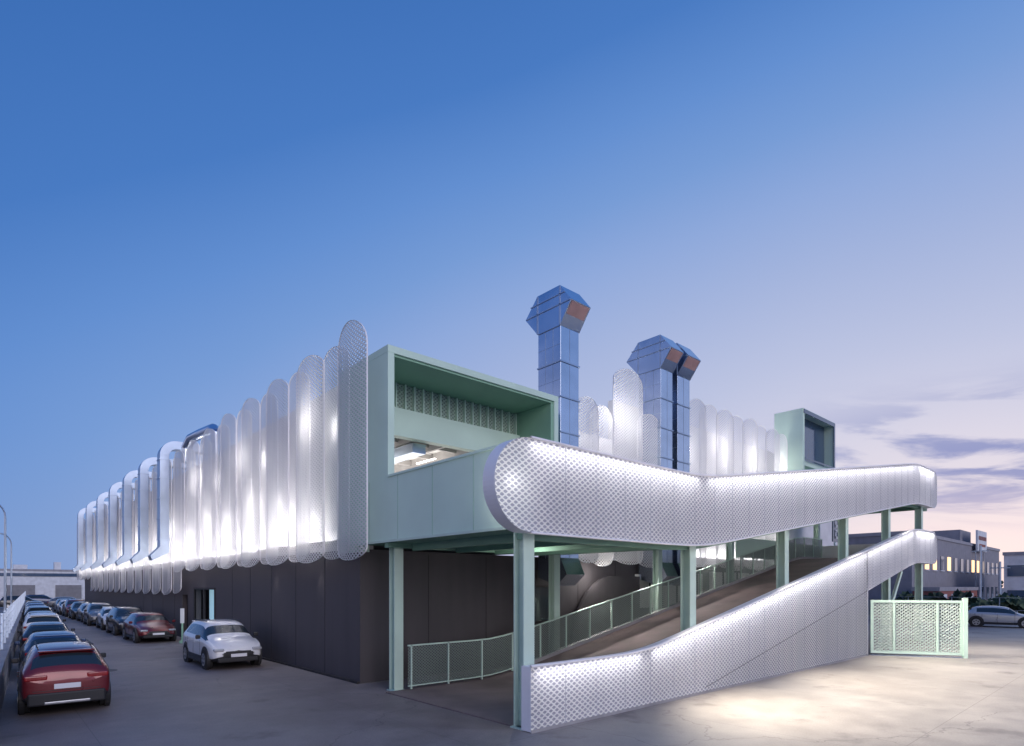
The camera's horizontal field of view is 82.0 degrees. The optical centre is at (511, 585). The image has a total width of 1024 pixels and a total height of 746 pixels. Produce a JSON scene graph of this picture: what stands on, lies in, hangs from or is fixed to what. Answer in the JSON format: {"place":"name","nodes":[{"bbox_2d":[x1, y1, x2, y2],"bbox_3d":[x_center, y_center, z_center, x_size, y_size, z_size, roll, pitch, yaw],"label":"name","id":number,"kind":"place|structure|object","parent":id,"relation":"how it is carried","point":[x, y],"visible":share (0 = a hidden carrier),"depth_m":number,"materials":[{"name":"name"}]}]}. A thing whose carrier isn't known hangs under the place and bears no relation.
{"place":"outdoors","nodes":[
{"label":"outdoors","id":0,"kind":"place"},
{"bbox_2d":[0,562,87,599],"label":"warehouse","id":1,"kind":"structure","parent":0,"point":[55,581],"depth_m":110.38,"materials":[{"name":"white concrete"}]},
{"bbox_2d":[7,585,81,598],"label":"doors","id":2,"kind":"structure","parent":1,"relation":"in","point":[75,591],"depth_m":111.64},
{"bbox_2d":[129,457,186,562],"bbox_3d":[-21.982,-4.625,36.715,3.070,6.550,0.760,0,0,-42],"label":"ventilation duct","id":3,"kind":"object","parent":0,"point":[143,508],"visible":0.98,"depth_m":35.88,"materials":[{"name":"silver metal"}]},
{"bbox_2d":[258,540,505,554],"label":"room floor","id":4,"kind":"structure","parent":0,"point":[384,548],"depth_m":22.48,"materials":[{"name":"concrete"}]},
{"bbox_2d":[394,450,439,464],"bbox_3d":[-4.527,-5.050,23.892,7.400,0.100,9.700,0,0,-42],"label":"ceiling light","id":5,"kind":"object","parent":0,"point":[433,452],"depth_m":22.30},
{"bbox_2d":[394,443,425,463],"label":"room ducts","id":6,"kind":"object","parent":5,"relation":"hanging from","point":[407,452],"visible":0.18,"depth_m":19.32,"materials":[{"name":"silver metal"}]},
{"bbox_2d":[394,438,468,472],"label":"room joists","id":7,"kind":"object","parent":5,"relation":"attached to","point":[444,453],"visible":0.08,"depth_m":21.82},
{"bbox_2d":[397,384,513,433],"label":"louvers","id":8,"kind":"structure","parent":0,"point":[400,395],"depth_m":19.48,"materials":[{"name":"metal"}]},
{"bbox_2d":[394,382,516,434],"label":"portal ribs","id":9,"kind":"object","parent":8,"relation":"attached to","point":[456,409],"visible":0.65,"depth_m":19.55,"materials":[{"name":"green metal"}]},
{"bbox_2d":[394,354,552,413],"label":"portal ceiling","id":10,"kind":"structure","parent":0,"point":[421,376],"depth_m":18.53,"materials":[{"name":"green metal"}]},
{"bbox_2d":[0,588,1023,745],"bbox_3d":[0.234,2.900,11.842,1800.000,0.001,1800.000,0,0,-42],"label":"ground","id":11,"kind":"structure","parent":0,"point":[975,697],"depth_m":13.67,"materials":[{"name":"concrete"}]},
{"bbox_2d":[0,505,6,627],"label":"street lamp","id":12,"kind":"object","parent":11,"relation":"on","point":[5,576],"visible":0.93,"depth_m":39.88,"materials":[{"name":"grey"}]},
{"bbox_2d":[0,533,11,604],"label":"street lamp","id":13,"kind":"object","parent":11,"relation":"on","point":[10,570],"visible":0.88,"depth_m":56.86,"materials":[{"name":"grey"}]},
{"bbox_2d":[0,614,22,712],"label":"wall","id":14,"kind":"structure","parent":11,"relation":"on","point":[5,675],"depth_m":17.23,"materials":[{"name":"grey concrete"}]},
{"bbox_2d":[0,600,25,675],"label":"coping","id":15,"kind":"object","parent":14,"relation":"on","point":[4,651],"visible":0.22,"depth_m":19.04,"materials":[{"name":"grey metal"}]},
{"bbox_2d":[0,591,25,648],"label":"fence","id":16,"kind":"object","parent":15,"relation":"on","point":[14,609],"visible":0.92,"depth_m":22.80,"materials":[{"name":"white metal"}]},
{"bbox_2d":[0,598,18,643],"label":"wires","id":17,"kind":"object","parent":16,"relation":"attached to","point":[7,623],"depth_m":19.98,"materials":[{"name":"grey metal"}]},
{"bbox_2d":[0,596,43,607],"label":"parked car","id":18,"kind":"object","parent":11,"relation":"on","point":[27,599],"visible":0.38,"depth_m":73.17,"materials":[{"name":"paint"}]},
{"bbox_2d":[23,603,45,611],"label":"parked car","id":19,"kind":"object","parent":11,"relation":"on","point":[30,604],"visible":0.13,"depth_m":50.05,"materials":[{"name":"paint"}]},
{"bbox_2d":[24,601,46,607],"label":"parked car","id":20,"kind":"object","parent":11,"relation":"on","point":[33,602],"visible":0.09,"depth_m":56.33,"materials":[{"name":"paint"}]},
{"bbox_2d":[22,606,55,619],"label":"parked car","id":21,"kind":"object","parent":11,"relation":"on","point":[37,608],"visible":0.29,"depth_m":39.10,"materials":[{"name":"paint"}]},
{"bbox_2d":[26,595,52,604],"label":"parked car","id":22,"kind":"object","parent":11,"relation":"on","point":[45,599],"visible":0.23,"depth_m":82.84,"materials":[{"name":"paint"}]},
{"bbox_2d":[20,611,59,628],"bbox_3d":[-28.581,2.241,35.697,1.972,1.442,4.078,0,0,-41],"label":"parked car","id":23,"kind":"object","parent":11,"relation":"on","point":[35,612],"visible":0.17,"depth_m":34.65,"materials":[{"name":"paint"}]},
{"bbox_2d":[19,612,65,633],"bbox_3d":[-24.435,2.178,30.684,1.972,1.569,4.078,0,0,-39],"label":"parked car","id":24,"kind":"object","parent":11,"relation":"on","point":[40,617],"visible":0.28,"depth_m":29.35,"materials":[{"name":"paint"}]},
{"bbox_2d":[17,622,74,649],"bbox_3d":[-19.779,2.241,25.054,1.972,1.442,4.078,0,0,-38],"label":"parked car","id":25,"kind":"object","parent":11,"relation":"on","point":[31,628],"visible":0.3,"depth_m":23.83,"materials":[{"name":"paint"}]},
{"bbox_2d":[14,631,85,664],"bbox_3d":[-15.570,2.241,19.964,1.972,1.442,4.078,0,0,-41],"label":"parked car","id":26,"kind":"object","parent":11,"relation":"on","point":[48,637],"visible":0.27,"depth_m":18.84,"materials":[{"name":"paint"}]},
{"bbox_2d":[11,639,110,714],"bbox_3d":[-11.296,2.178,14.797,1.972,1.569,4.078,0,0,-40],"label":"parked car","id":27,"kind":"object","parent":11,"relation":"on","point":[54,673],"visible":1,"depth_m":13.35,"materials":[{"name":"paint"}]},
{"bbox_2d":[53,598,68,611],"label":"parked car","id":28,"kind":"object","parent":11,"relation":"on","point":[56,602],"visible":0.23,"depth_m":64.11,"materials":[{"name":"paint"}]},
{"bbox_2d":[47,597,75,607],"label":"parked car","id":29,"kind":"object","parent":11,"relation":"on","point":[51,602],"visible":0.27,"depth_m":72.92,"materials":[{"name":"paint"}]},
{"bbox_2d":[56,599,66,614],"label":"parked car","id":30,"kind":"object","parent":11,"relation":"on","point":[59,607],"visible":0.34,"depth_m":59.22,"materials":[{"name":"paint"}]},
{"bbox_2d":[62,599,83,616],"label":"parked car","id":31,"kind":"object","parent":11,"relation":"on","point":[66,605],"visible":0.45,"depth_m":55.24,"materials":[{"name":"paint"}]},
{"bbox_2d":[68,601,90,619],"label":"parked car","id":32,"kind":"object","parent":11,"relation":"on","point":[73,608],"visible":0.41,"depth_m":51.19,"materials":[{"name":"paint"}]},
{"bbox_2d":[76,603,88,621],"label":"parked car","id":33,"kind":"object","parent":11,"relation":"on","point":[80,611],"visible":0.34,"depth_m":47.41,"materials":[{"name":"paint"}]},
{"bbox_2d":[83,602,111,625],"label":"parked car","id":34,"kind":"object","parent":11,"relation":"on","point":[91,611],"visible":0.58,"depth_m":43.01,"materials":[{"name":"paint"}]},
{"bbox_2d":[96,606,119,629],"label":"parked car","id":35,"kind":"object","parent":11,"relation":"on","point":[103,612],"visible":0.38,"depth_m":39.27,"materials":[{"name":"paint"}]},
{"bbox_2d":[106,606,142,635],"bbox_3d":[-23.342,2.124,35.834,2.120,1.687,4.385,0,0,-42],"label":"parked car","id":36,"kind":"object","parent":11,"relation":"on","point":[116,617],"visible":0.55,"depth_m":35.01,"materials":[{"name":"paint"}]},
{"bbox_2d":[123,612,176,642],"bbox_3d":[-19.331,2.192,31.372,2.120,1.551,4.385,0,0,-43],"label":"parked car","id":37,"kind":"object","parent":11,"relation":"on","point":[137,626],"visible":1,"depth_m":30.38,"materials":[{"name":"paint"}]},
{"bbox_2d":[179,608,183,642],"bbox_3d":[-16.650,2.025,29.743,0.278,1.750,0.278,0,0,-42],"label":"parking post","id":38,"kind":"object","parent":11,"relation":"on","point":[181,616],"visible":0.76,"depth_m":29.70,"materials":[{"name":"white metal"}]},
{"bbox_2d":[194,587,214,619],"bbox_3d":[-15.502,1.500,29.698,0.090,2.800,3.800,0,0,-42],"label":"door frame","id":39,"kind":"object","parent":11,"relation":"on","point":[203,589],"visible":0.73,"depth_m":29.70,"materials":[{"name":"black metal"}]},
{"bbox_2d":[201,590,208,608],"bbox_3d":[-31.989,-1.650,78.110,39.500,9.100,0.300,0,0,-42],"label":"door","id":40,"kind":"structure","parent":11,"relation":"on","point":[206,599],"depth_m":72.72,"materials":[{"name":"black glass"}]},
{"bbox_2d":[209,590,213,618],"bbox_3d":[-14.966,1.550,30.179,0.050,2.700,3.600,0,0,-42],"label":"lit doorway","id":41,"kind":"structure","parent":11,"relation":"on","point":[211,604],"depth_m":31.20,"materials":[{"name":"blue glass"}]},
{"bbox_2d":[183,618,261,669],"bbox_3d":[-10.878,2.124,22.028,2.120,1.687,4.385,0,0,-41],"label":"parked car","id":42,"kind":"object","parent":11,"relation":"on","point":[207,643],"visible":1,"depth_m":20.96,"materials":[{"name":"paint"}]},
{"bbox_2d":[85,551,368,683],"bbox_3d":[-25.642,0.900,41.223,0.300,4.000,63.700,0,0,-42],"label":"dark base side","id":43,"kind":"object","parent":11,"relation":"on","point":[314,615],"visible":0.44,"depth_m":21.29,"materials":[{"name":"black metal"}]},
{"bbox_2d":[187,595,187,627],"bbox_3d":[-17.856,1.700,32.691,0.060,2.400,1.200,0,0,-42],"label":"door leaf","id":44,"kind":"object","parent":43,"relation":"attached to","point":[187,611],"visible":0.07,"depth_m":33.02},
{"bbox_2d":[89,387,372,574],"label":"wall side","id":45,"kind":"structure","parent":43,"relation":"on","point":[370,547],"depth_m":24.18,"materials":[{"name":"white metal"}]},
{"bbox_2d":[181,423,219,463],"bbox_3d":[-15.620,-7.108,29.669,4.014,1.659,0.576,0,0,40],"label":"roof duct","id":46,"kind":"object","parent":45,"relation":"attached to","point":[197,435],"visible":0.53,"depth_m":29.74,"materials":[{"name":"silver metal"}]},
{"bbox_2d":[77,320,367,594],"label":"perforated facade panels","id":47,"kind":"object","parent":45,"relation":"attached to","point":[304,510],"visible":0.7,"depth_m":20.90,"materials":[{"name":"white metal"}]},
{"bbox_2d":[72,508,106,571],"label":"ventilation duct","id":48,"kind":"object","parent":47,"relation":"attached to","point":[80,539],"visible":0.88,"depth_m":59.36,"materials":[{"name":"white metal"}]},
{"bbox_2d":[90,492,120,568],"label":"ventilation duct","id":49,"kind":"object","parent":47,"relation":"attached to","point":[99,561],"visible":0.93,"depth_m":49.32,"materials":[{"name":"silver metal"}]},
{"bbox_2d":[101,482,149,567],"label":"ventilation duct","id":50,"kind":"object","parent":47,"relation":"attached to","point":[112,525],"visible":0.96,"depth_m":44.44,"materials":[{"name":"silver metal"}]},
{"bbox_2d":[115,470,155,565],"bbox_3d":[-25.654,-4.625,40.810,3.070,6.550,0.760,0,0,-42],"label":"ventilation duct","id":51,"kind":"object","parent":47,"relation":"attached to","point":[126,556],"visible":0.97,"depth_m":39.99,"materials":[{"name":"silver metal"}]},
{"bbox_2d":[148,441,206,560],"bbox_3d":[-18.377,-4.625,32.694,3.070,6.550,0.760,0,0,-42],"label":"ventilation duct","id":52,"kind":"object","parent":47,"relation":"attached to","point":[162,499],"visible":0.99,"depth_m":31.89,"materials":[{"name":"silver metal"}]},
{"bbox_2d":[262,657,359,683],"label":"curb by factory","id":53,"kind":"structure","parent":11,"relation":"on","point":[319,672],"depth_m":19.63,"materials":[{"name":"grey concrete"}]},
{"bbox_2d":[143,555,535,672],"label":"base joints","id":54,"kind":"object","parent":11,"relation":"on","point":[250,599],"visible":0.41,"depth_m":22.22,"materials":[{"name":"metal"}]},
{"bbox_2d":[369,549,761,682],"bbox_3d":[10.337,0.910,30.907,39.500,3.980,0.300,0,0,-42],"label":"dark base front","id":55,"kind":"object","parent":11,"relation":"on","point":[470,596],"visible":0.29,"depth_m":19.66,"materials":[{"name":"black metal"}]},
{"bbox_2d":[635,572,743,607],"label":"white plinth panels","id":56,"kind":"object","parent":55,"relation":"attached to","point":[644,584],"visible":0.1,"depth_m":27.84,"materials":[{"name":"white metal"}]},
{"bbox_2d":[627,335,683,584],"bbox_3d":[6.335,-5.420,26.211,1.010,10.840,2.350,0,0,-42],"label":"steel exhaust stack","id":57,"kind":"object","parent":56,"relation":"on","point":[652,362],"visible":0.51,"depth_m":25.75,"materials":[{"name":"silver metal"}]},
{"bbox_2d":[671,343,700,585],"bbox_3d":[7.340,-5.420,27.112,1.110,10.840,2.350,0,0,-42],"label":"steel exhaust stack","id":58,"kind":"object","parent":56,"relation":"on","point":[686,368],"visible":0.34,"depth_m":26.48,"materials":[{"name":"silver metal"}]},
{"bbox_2d":[649,572,737,599],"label":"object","id":59,"kind":"object","parent":56,"relation":"attached to","point":[696,584],"visible":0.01,"depth_m":29.40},
{"bbox_2d":[579,400,837,565],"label":"wall front","id":60,"kind":"structure","parent":55,"relation":"on","point":[825,532],"depth_m":31.70,"materials":[{"name":"white metal"}]},
{"bbox_2d":[579,369,787,570],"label":"perforated facade panels","id":61,"kind":"object","parent":60,"relation":"attached to","point":[701,421],"visible":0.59,"depth_m":27.29,"materials":[{"name":"white metal"}]},
{"bbox_2d":[569,576,639,643],"bbox_3d":[3.927,1.250,24.575,4.500,3.300,0.130,0,0,-42],"label":"curved dark panel","id":62,"kind":"object","parent":11,"relation":"on","point":[604,589],"visible":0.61,"depth_m":24.53,"materials":[{"name":"black metal"}]},
{"bbox_2d":[339,436,936,733],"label":"double ramp","id":63,"kind":"structure","parent":11,"relation":"on","point":[796,607],"depth_m":16.27,"materials":[{"name":"white metal"}]},
{"bbox_2d":[355,344,557,485],"bbox_3d":[-1.504,-4.395,18.738,6.620,4.190,1.910,0,0,-42],"label":"portal frame","id":64,"kind":"object","parent":63,"relation":"attached to","point":[381,413],"visible":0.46,"depth_m":16.32,"materials":[{"name":"green metal"}]},
{"bbox_2d":[340,365,368,552],"bbox_3d":[-4.744,-3.730,17.753,0.480,5.460,0.950,0,0,-42],"label":"portal return","id":65,"kind":"object","parent":64,"relation":"attached to","point":[352,443],"visible":0.07,"depth_m":17.39,"materials":[{"name":"metal"}]},
{"bbox_2d":[394,407,519,451],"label":"portal beam","id":66,"kind":"structure","parent":64,"relation":"attached to","point":[410,425],"depth_m":19.01,"materials":[{"name":"green metal"}]},
{"bbox_2d":[517,403,552,440],"bbox_3d":[0.747,-4.260,20.797,0.120,3.920,1.850,0,0,-42],"label":"portal side lining","id":67,"kind":"object","parent":64,"relation":"attached to","point":[537,422],"visible":0.36,"depth_m":20.55,"materials":[{"name":"green metal"}]},
{"bbox_2d":[774,408,832,470],"bbox_3d":[17.930,-7.150,35.996,4.800,6.100,1.660,0,0,-42],"label":"roof portal frame","id":68,"kind":"object","parent":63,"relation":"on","point":[790,425],"visible":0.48,"depth_m":34.35,"materials":[{"name":"green metal"}]},
{"bbox_2d":[805,419,823,466],"bbox_3d":[18.093,-8.650,35.814,4.400,2.700,0.050,0,0,-42],"label":"roof portal glass","id":69,"kind":"object","parent":68,"relation":"in","point":[814,441],"visible":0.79,"depth_m":36.25,"materials":[{"name":"blue glass"}]},
{"bbox_2d":[805,460,825,469],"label":"roof portal sill","id":70,"kind":"structure","parent":68,"relation":"attached to","point":[809,465],"depth_m":35.22,"materials":[{"name":"green metal"}]},
{"bbox_2d":[804,409,834,467],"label":"roof portal trim","id":71,"kind":"structure","parent":68,"relation":"attached to","point":[820,418],"depth_m":35.92,"materials":[{"name":"green metal"}]},
{"bbox_2d":[832,520,837,545],"bbox_3d":[20.093,-0.750,36.579,1.200,7.300,0.180,0,0,-42],"label":"banner sign","id":72,"kind":"object","parent":11,"relation":"on","point":[834,531],"visible":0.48,"depth_m":36.33,"materials":[{"name":"white fabric"}]},
{"bbox_2d":[870,598,967,657],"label":"gate","id":73,"kind":"structure","parent":11,"relation":"on","point":[962,625],"depth_m":24.01,"materials":[{"name":"metal"}]},
{"bbox_2d":[898,603,958,621],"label":"parked car","id":74,"kind":"object","parent":11,"relation":"on","point":[926,613],"visible":0.18,"depth_m":47.99,"materials":[{"name":"paint"}]},
{"bbox_2d":[895,581,1023,613],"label":"distant trees","id":75,"kind":"object","parent":11,"relation":"on","point":[1012,601],"visible":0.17,"depth_m":48.89,"materials":[{"name":"green plant"}]},
{"bbox_2d":[895,596,1023,620],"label":"yard fence","id":76,"kind":"object","parent":11,"relation":"on","point":[951,605],"visible":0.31,"depth_m":46.77,"materials":[{"name":"metal"}]},
{"bbox_2d":[972,545,988,598],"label":"utility pole","id":77,"kind":"object","parent":11,"relation":"on","point":[980,570],"visible":0.78,"depth_m":58.73,"materials":[{"name":"grey metal"}]},
{"bbox_2d":[975,530,986,598],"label":"company sign","id":78,"kind":"object","parent":11,"relation":"on","point":[981,537],"visible":0.91,"depth_m":75.60,"materials":[{"name":"white metal"}]},
{"bbox_2d":[968,606,1023,627],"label":"parked car","id":79,"kind":"object","parent":11,"relation":"on","point":[979,616],"visible":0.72,"depth_m":40.91,"materials":[{"name":"paint"}]},
{"bbox_2d":[990,561,1009,594],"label":"utility pole","id":80,"kind":"object","parent":11,"relation":"on","point":[999,567],"visible":0.78,"depth_m":51.40,"materials":[{"name":"grey metal"}]},
{"bbox_2d":[0,0,1023,587],"label":"sky","id":81,"kind":"structure","parent":0,"point":[821,202],"materials":[{"name":"blue"}]},
{"bbox_2d":[513,586,548,623],"bbox_3d":[0.814,0.700,22.100,1.960,1.400,0.100,0,0,-42],"label":"front window","id":82,"kind":"structure","parent":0,"point":[541,603],"depth_m":22.35,"materials":[{"name":"black glass"}]},
{"bbox_2d":[526,285,590,585],"bbox_3d":[1.689,-5.420,22.045,1.090,10.840,2.350,0,0,-42],"label":"steel exhaust stack","id":83,"kind":"object","parent":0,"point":[556,318],"visible":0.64,"depth_m":21.58,"materials":[{"name":"silver metal"}]},
{"bbox_2d":[848,535,998,613],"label":"walls","id":84,"kind":"structure","parent":0,"point":[945,550],"depth_m":66.39,"materials":[{"name":"grey concrete"}]},
{"bbox_2d":[848,531,999,551],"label":"parapet","id":85,"kind":"structure","parent":84,"relation":"on","point":[898,532],"depth_m":63.41,"materials":[{"name":"grey metal"}]},
{"bbox_2d":[925,569,997,598],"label":"sills","id":86,"kind":"structure","parent":84,"relation":"attached to","point":[961,572],"depth_m":70.33,"materials":[{"name":"grey concrete"}]},
{"bbox_2d":[940,556,997,596],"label":"windows","id":87,"kind":"structure","parent":84,"relation":"attached to","point":[961,567],"depth_m":76.47,"materials":[{"name":"grey glass"}]},
{"bbox_2d":[925,557,978,572],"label":"lit windows","id":88,"kind":"structure","parent":87,"relation":"attached to","point":[948,565],"depth_m":66.71,"materials":[{"name":"yellow glass"}]},
{"bbox_2d":[913,590,976,598],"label":"walls","id":89,"kind":"structure","parent":0,"point":[949,593],"depth_m":55.48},
{"bbox_2d":[911,587,978,590],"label":"parapet","id":90,"kind":"structure","parent":89,"relation":"on","point":[946,588],"depth_m":54.58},
{"bbox_2d":[932,530,970,542],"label":"stair block","id":91,"kind":"structure","parent":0,"point":[962,535],"depth_m":75.68,"materials":[{"name":"grey metal"}]},
{"bbox_2d":[1004,555,1023,592],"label":"walls","id":92,"kind":"structure","parent":0,"point":[1013,582],"depth_m":63.84,"materials":[{"name":"grey paint"}]},
{"bbox_2d":[1002,552,1023,555],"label":"parapet","id":93,"kind":"structure","parent":92,"relation":"on","point":[1012,553],"depth_m":63.82,"materials":[{"name":"grey metal"}]},
{"bbox_2d":[1007,565,1023,597],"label":"windows","id":94,"kind":"structure","parent":92,"relation":"attached to","point":[1015,570],"depth_m":63.66,"materials":[{"name":"blue glass"}]},
{"bbox_3d":[-4.593,-3.250,23.966,7.400,3.500,9.900,0,0,-42],"label":"room","id":95,"kind":"object","parent":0,"visible":0},
{"bbox_2d":[416,458,435,463],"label":"room led tubes","id":96,"kind":"object","parent":95,"relation":"attached to","point":[426,461],"visible":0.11,"depth_m":21.65,"materials":[{"name":"white"}]},
{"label":"roof slab","id":97,"kind":"object","parent":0,"visible":0},
{"bbox_2d":[80,501,107,570],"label":"ventilation duct","id":98,"kind":"object","parent":97,"relation":"attached to","point":[89,534],"visible":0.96,"depth_m":54.49,"materials":[{"name":"silver metal"}]}
]}

